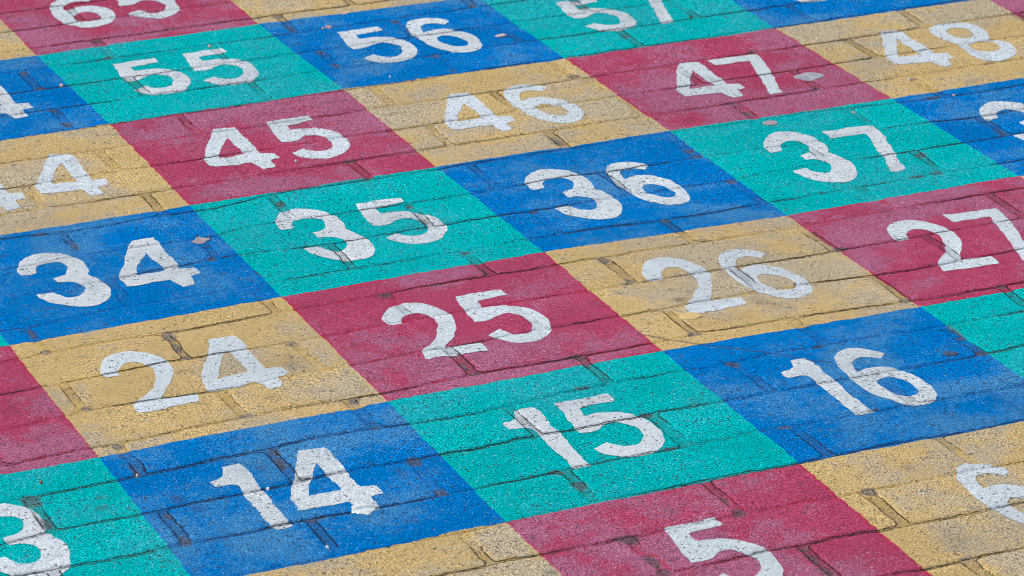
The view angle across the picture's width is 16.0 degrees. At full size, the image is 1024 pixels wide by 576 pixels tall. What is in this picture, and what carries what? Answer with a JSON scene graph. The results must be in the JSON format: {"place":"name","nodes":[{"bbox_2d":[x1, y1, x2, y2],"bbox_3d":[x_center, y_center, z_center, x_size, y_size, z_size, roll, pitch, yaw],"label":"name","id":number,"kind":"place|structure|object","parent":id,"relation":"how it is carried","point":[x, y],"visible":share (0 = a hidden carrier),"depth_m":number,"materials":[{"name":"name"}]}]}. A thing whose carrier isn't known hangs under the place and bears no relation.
{"place":"outdoors","nodes":[
{"label":"outdoors","id":0,"kind":"place"},
{"bbox_2d":[0,334,9,346],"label":"painted square","id":1,"kind":"structure","parent":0,"point":[3,342],"depth_m":5.00,"materials":[{"name":"teal paint"}]},
{"bbox_2d":[0,20,36,59],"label":"painted square","id":2,"kind":"structure","parent":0,"point":[12,45],"depth_m":6.20,"materials":[{"name":"yellow paint"}]},
{"bbox_2d":[0,345,97,473],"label":"painted square","id":3,"kind":"structure","parent":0,"point":[37,429],"depth_m":4.73,"materials":[{"name":"red paint"}]},
{"bbox_2d":[0,56,108,140],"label":"painted square","id":4,"kind":"structure","parent":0,"point":[36,98],"depth_m":5.92,"materials":[{"name":"blue paint"}]},
{"bbox_2d":[0,124,188,234],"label":"painted square","id":5,"kind":"structure","parent":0,"point":[81,175],"depth_m":5.58,"materials":[{"name":"yellow paint"}]},
{"bbox_2d":[0,457,190,575],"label":"painted square","id":6,"kind":"structure","parent":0,"point":[83,518],"depth_m":4.45,"materials":[{"name":"teal paint"}]},
{"bbox_2d":[0,0,256,55],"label":"painted square","id":7,"kind":"structure","parent":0,"point":[40,27],"depth_m":6.33,"materials":[{"name":"red paint"}]},
{"bbox_2d":[0,205,280,344],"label":"painted square","id":8,"kind":"structure","parent":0,"point":[60,281],"depth_m":5.22,"materials":[{"name":"blue paint"}]},
{"bbox_2d":[192,236,209,243],"bbox_3d":[-0.456,-0.070,5.349,0.024,0.003,0.028,6,23,16],"label":"gum spot","id":9,"kind":"object","parent":8,"relation":"on","point":[199,240],"visible":1,"depth_m":5.35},
{"bbox_2d":[38,24,341,123],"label":"painted square","id":10,"kind":"structure","parent":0,"point":[115,83],"depth_m":6.06,"materials":[{"name":"teal paint"}]},
{"bbox_2d":[10,297,386,456],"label":"painted square","id":11,"kind":"structure","parent":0,"point":[125,388],"depth_m":4.88,"materials":[{"name":"yellow paint"}]},
{"bbox_2d":[109,89,435,204],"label":"painted square","id":12,"kind":"structure","parent":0,"point":[233,152],"depth_m":5.72,"materials":[{"name":"red paint"}]},
{"bbox_2d":[99,402,504,575],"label":"painted square","id":13,"kind":"structure","parent":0,"point":[209,505],"depth_m":4.54,"materials":[{"name":"blue paint"}]},
{"bbox_2d":[231,0,442,23],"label":"painted square","id":14,"kind":"structure","parent":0,"point":[262,11],"depth_m":6.39,"materials":[{"name":"yellow paint"}]},
{"bbox_2d":[351,503,375,514],"bbox_3d":[-0.183,0.273,4.494,0.031,0.004,0.033,-10,24,-22],"label":"paint flake","id":15,"kind":"object","parent":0,"point":[364,508],"visible":1,"depth_m":4.49,"materials":[{"name":"white paint"}]},
{"bbox_2d":[190,167,543,296],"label":"painted square","id":16,"kind":"structure","parent":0,"point":[333,235],"depth_m":5.38,"materials":[{"name":"teal paint"}]},
{"bbox_2d":[246,522,562,575],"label":"painted square","id":17,"kind":"structure","parent":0,"point":[502,549],"depth_m":4.36,"materials":[{"name":"yellow paint"}]},
{"bbox_2d":[259,0,562,88],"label":"painted square","id":18,"kind":"structure","parent":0,"point":[411,42],"depth_m":6.20,"materials":[{"name":"blue paint"}]},
{"bbox_2d":[281,252,661,400],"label":"painted square","id":19,"kind":"structure","parent":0,"point":[405,336],"depth_m":5.04,"materials":[{"name":"red paint"}]},
{"bbox_2d":[343,59,669,166],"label":"painted square","id":20,"kind":"structure","parent":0,"point":[444,120],"depth_m":5.87,"materials":[{"name":"yellow paint"}]},
{"bbox_2d":[387,351,797,521],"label":"painted square","id":21,"kind":"structure","parent":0,"point":[518,448],"depth_m":4.70,"materials":[{"name":"teal paint"}]},
{"bbox_2d":[437,131,786,251],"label":"painted square","id":22,"kind":"structure","parent":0,"point":[643,186],"depth_m":5.53,"materials":[{"name":"blue paint"}]},
{"bbox_2d":[482,0,773,58],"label":"painted square","id":23,"kind":"structure","parent":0,"point":[564,29],"depth_m":6.30,"materials":[{"name":"teal paint"}]},
{"bbox_2d":[679,312,700,319],"bbox_3d":[0.248,0.039,5.064,0.031,0.002,0.028,-10,24,-22],"label":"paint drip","id":24,"kind":"object","parent":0,"point":[690,316],"visible":1,"depth_m":5.06},
{"bbox_2d":[506,464,932,575],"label":"painted square","id":25,"kind":"structure","parent":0,"point":[797,520],"depth_m":4.42,"materials":[{"name":"red paint"}]},
{"bbox_2d":[566,29,891,130],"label":"painted square","id":26,"kind":"structure","parent":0,"point":[707,81],"depth_m":6.01,"materials":[{"name":"red paint"}]},
{"bbox_2d":[794,72,823,80],"bbox_3d":[0.490,-0.350,6.022,0.052,0.003,0.039,-10,24,-22],"label":"gum spot","id":27,"kind":"object","parent":26,"relation":"on","point":[808,76],"visible":1,"depth_m":6.02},
{"bbox_2d":[545,216,918,350],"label":"painted square","id":28,"kind":"structure","parent":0,"point":[745,278],"depth_m":5.18,"materials":[{"name":"yellow paint"}]},
{"bbox_2d":[663,307,1023,463],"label":"painted square","id":29,"kind":"structure","parent":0,"point":[813,393],"depth_m":4.85,"materials":[{"name":"blue paint"}]},
{"bbox_2d":[943,351,958,355],"bbox_3d":[0.594,0.088,4.935,0.021,0.001,0.018,-10,24,-22],"label":"paint stain","id":30,"kind":"object","parent":29,"relation":"on","point":[950,353],"visible":1,"depth_m":4.93,"materials":[{"name":"blue paint"}]},
{"bbox_2d":[670,99,1017,215],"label":"painted square","id":31,"kind":"structure","parent":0,"point":[809,161],"depth_m":5.67,"materials":[{"name":"teal paint"}]},
{"bbox_2d":[763,120,777,124],"bbox_3d":[0.411,-0.263,5.809,0.025,0.001,0.021,-10,24,-22],"label":"gum spot","id":32,"kind":"object","parent":31,"relation":"on","point":[770,122],"visible":1,"depth_m":5.81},
{"bbox_2d":[731,0,971,28],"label":"painted square","id":33,"kind":"structure","parent":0,"point":[774,14],"depth_m":6.36,"materials":[{"name":"blue paint"}]},
{"bbox_2d":[775,0,1023,97],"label":"painted square","id":34,"kind":"structure","parent":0,"point":[934,49],"depth_m":6.17,"materials":[{"name":"yellow paint"}]},
{"bbox_2d":[788,176,1023,306],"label":"painted square","id":35,"kind":"structure","parent":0,"point":[966,241],"depth_m":5.34,"materials":[{"name":"red paint"}]},
{"bbox_2d":[800,421,1023,575],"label":"painted square","id":36,"kind":"structure","parent":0,"point":[953,505],"depth_m":4.52,"materials":[{"name":"yellow paint"}]},
{"bbox_2d":[892,78,1023,175],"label":"painted square","id":37,"kind":"structure","parent":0,"point":[987,119],"depth_m":5.84,"materials":[{"name":"blue paint"}]},
{"bbox_2d":[921,288,1023,378],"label":"painted square","id":38,"kind":"structure","parent":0,"point":[992,325],"depth_m":5.04,"materials":[{"name":"teal paint"}]},
{"bbox_2d":[991,0,1023,19],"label":"painted square","id":39,"kind":"structure","parent":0,"point":[1015,7],"depth_m":6.37,"materials":[{"name":"red paint"}]}
]}

